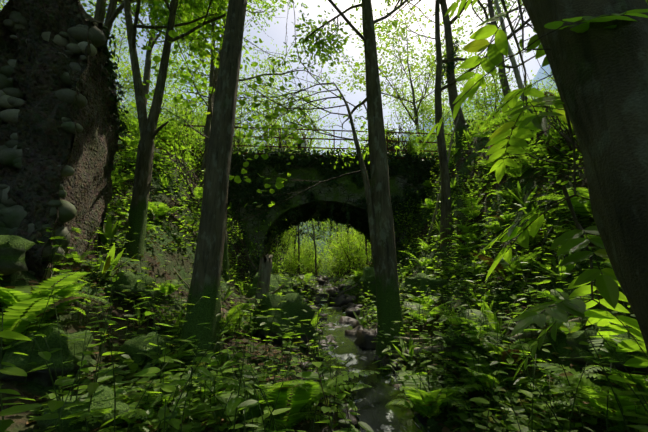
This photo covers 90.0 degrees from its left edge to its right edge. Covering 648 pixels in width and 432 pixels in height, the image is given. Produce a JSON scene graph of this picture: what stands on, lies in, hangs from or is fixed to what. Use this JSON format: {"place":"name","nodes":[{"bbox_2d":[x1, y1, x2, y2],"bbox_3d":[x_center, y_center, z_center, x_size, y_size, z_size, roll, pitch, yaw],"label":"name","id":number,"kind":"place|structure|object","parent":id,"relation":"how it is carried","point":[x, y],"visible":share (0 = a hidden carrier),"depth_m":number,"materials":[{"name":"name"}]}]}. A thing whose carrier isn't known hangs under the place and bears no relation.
{"place":"outdoors","nodes":[
{"label":"outdoors","id":0,"kind":"place"},
{"bbox_2d":[130,0,306,283],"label":"tree","id":1,"kind":"object","parent":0,"point":[187,75],"depth_m":9.51,"materials":[{"name":"green plant"}]},
{"bbox_2d":[167,30,360,234],"bbox_3d":[-1.399,-1.551,7.283,4.325,4.741,3.430,0,-13,1],"label":"tree","id":2,"kind":"object","parent":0,"point":[173,33],"depth_m":6.86,"materials":[{"name":"green plant"}]},
{"bbox_2d":[0,0,545,154],"label":"sky","id":3,"kind":"structure","parent":0,"point":[277,31],"materials":[{"name":"white"}]},
{"bbox_2d":[0,65,647,431],"bbox_3d":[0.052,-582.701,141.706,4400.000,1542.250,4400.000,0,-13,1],"label":"ground","id":4,"kind":"structure","parent":0,"point":[21,419],"depth_m":5.85,"materials":[{"name":"green plant"}]},
{"bbox_2d":[0,0,120,281],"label":"ruin wall","id":5,"kind":"structure","parent":4,"relation":"on","point":[88,152],"depth_m":4.23,"materials":[{"name":"stone"}]},
{"bbox_2d":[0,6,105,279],"bbox_3d":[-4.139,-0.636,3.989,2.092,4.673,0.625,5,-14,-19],"label":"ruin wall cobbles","id":6,"kind":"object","parent":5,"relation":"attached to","point":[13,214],"visible":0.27,"depth_m":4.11,"materials":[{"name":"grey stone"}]},
{"bbox_2d":[130,0,246,372],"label":"ash tree","id":7,"kind":"object","parent":4,"relation":"on","point":[207,269],"depth_m":4.12,"materials":[{"name":"plant"}]},
{"bbox_2d":[123,0,308,259],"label":"wingnut tree","id":8,"kind":"object","parent":4,"relation":"on","point":[138,208],"depth_m":6.78,"materials":[{"name":"plant"}]},
{"bbox_2d":[252,254,272,335],"bbox_3d":[-1.128,1.417,5.743,0.378,1.520,0.298,0,-13,1],"label":"broken stump","id":9,"kind":"object","parent":4,"relation":"on","point":[265,265],"visible":0.42,"depth_m":5.73,"materials":[{"name":"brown wood"}]},
{"bbox_2d":[0,0,558,277],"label":"forest","id":10,"kind":"object","parent":4,"relation":"on","point":[238,109],"depth_m":35.95,"materials":[{"name":"green plant"}]},
{"bbox_2d":[79,0,536,248],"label":"canopy trees","id":11,"kind":"object","parent":4,"relation":"on","point":[113,12],"depth_m":12.78,"materials":[{"name":"green plant"}]},
{"bbox_2d":[186,153,438,274],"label":"stone arch bridge","id":12,"kind":"structure","parent":4,"relation":"on","point":[325,193],"depth_m":13.98,"materials":[{"name":"grey stone"}]},
{"bbox_2d":[87,26,439,265],"bbox_3d":[0.913,0.587,13.491,19.044,7.167,10.915,8,-15,-32],"label":"ivy on bridge","id":13,"kind":"object","parent":12,"relation":"attached to","point":[354,216],"visible":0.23,"depth_m":13.91,"materials":[{"name":"green plant"}]},
{"bbox_2d":[160,124,454,159],"bbox_3d":[-2.293,-2.738,15.522,26.916,2.030,4.308,2,-13,-7],"label":"bridge railing","id":14,"kind":"object","parent":12,"relation":"on","point":[334,148],"visible":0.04,"depth_m":14.62,"materials":[{"name":"metal"}]},
{"bbox_2d":[0,92,647,431],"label":"ferns","id":15,"kind":"object","parent":4,"relation":"on","point":[32,305],"visible":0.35,"depth_m":3.14,"materials":[{"name":"green plant"}]},
{"bbox_2d":[0,107,647,431],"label":"groundcover plants","id":16,"kind":"object","parent":4,"relation":"on","point":[153,417],"visible":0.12,"depth_m":3.28,"materials":[{"name":"green plant"}]},
{"bbox_2d":[0,235,647,431],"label":"boulders","id":17,"kind":"object","parent":4,"relation":"on","point":[14,249],"visible":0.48,"depth_m":3.13,"materials":[{"name":"stone"}]},
{"bbox_2d":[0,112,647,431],"bbox_3d":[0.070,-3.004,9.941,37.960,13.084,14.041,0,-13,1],"label":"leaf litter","id":18,"kind":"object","parent":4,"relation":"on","point":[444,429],"visible":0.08,"depth_m":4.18,"materials":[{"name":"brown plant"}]},
{"bbox_2d":[0,86,647,431],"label":"undergrowth plants","id":19,"kind":"object","parent":4,"relation":"on","point":[233,404],"depth_m":3.01,"materials":[{"name":"green plant"}]},
{"bbox_2d":[197,0,479,358],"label":"alder tree","id":20,"kind":"object","parent":4,"relation":"on","point":[381,228],"depth_m":6.04,"materials":[{"name":"plant"}]},
{"bbox_2d":[99,95,589,360],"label":"shrubs","id":21,"kind":"object","parent":4,"relation":"on","point":[108,231],"visible":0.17,"depth_m":5.13,"materials":[{"name":"green plant"}]},
{"bbox_2d":[280,139,426,278],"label":"bushes","id":22,"kind":"object","parent":4,"relation":"on","point":[329,266],"visible":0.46,"depth_m":23.16,"materials":[{"name":"green plant"}]},
{"bbox_2d":[280,275,469,431],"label":"stream rocks","id":23,"kind":"object","parent":4,"relation":"on","point":[366,337],"visible":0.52,"depth_m":6.01,"materials":[{"name":"grey stone"}]},
{"bbox_2d":[111,0,647,282],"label":"bushes","id":24,"kind":"object","parent":4,"relation":"on","point":[566,137],"depth_m":13.94,"materials":[{"name":"green plant"}]},
{"bbox_2d":[173,113,589,410],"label":"fallen branches","id":25,"kind":"object","parent":4,"relation":"on","point":[521,336],"visible":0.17,"depth_m":4.87,"materials":[{"name":"brown wood"}]},
{"bbox_2d":[202,0,647,379],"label":"leaves","id":26,"kind":"object","parent":4,"relation":"on","point":[599,70],"depth_m":1.78,"materials":[{"name":"green plant"}]},
{"bbox_2d":[440,0,646,356],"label":"walnut leaf stalks","id":27,"kind":"object","parent":26,"relation":"attached to","point":[567,198],"visible":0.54,"depth_m":2.14,"materials":[{"name":"green plant"}]},
{"bbox_2d":[440,0,472,149],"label":"ivy clad tree","id":28,"kind":"object","parent":4,"relation":"on","point":[452,89],"visible":0.67,"depth_m":13.43,"materials":[{"name":"plant"}]},
{"bbox_2d":[441,38,475,147],"bbox_3d":[5.541,-5.119,13.391,1.229,5.383,1.249,10,-16,-36],"label":"ivy clad tree","id":29,"kind":"object","parent":28,"relation":"attached to","point":[452,68],"visible":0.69,"depth_m":13.37,"materials":[{"name":"green plant"}]},
{"bbox_2d":[284,1,647,241],"bbox_3d":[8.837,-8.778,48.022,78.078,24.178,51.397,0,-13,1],"label":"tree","id":30,"kind":"object","parent":4,"relation":"on","point":[311,234],"depth_m":47.01,"materials":[{"name":"green plant"}]},
{"bbox_2d":[441,0,532,112],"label":"pale slim tree","id":31,"kind":"object","parent":4,"relation":"on","point":[517,75],"depth_m":11.41,"materials":[{"name":"grey plant"}]},
{"bbox_2d":[311,279,429,431],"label":"stream water","id":32,"kind":"structure","parent":0,"point":[376,414],"depth_m":4.13,"materials":[{"name":"liquid"}]}
]}

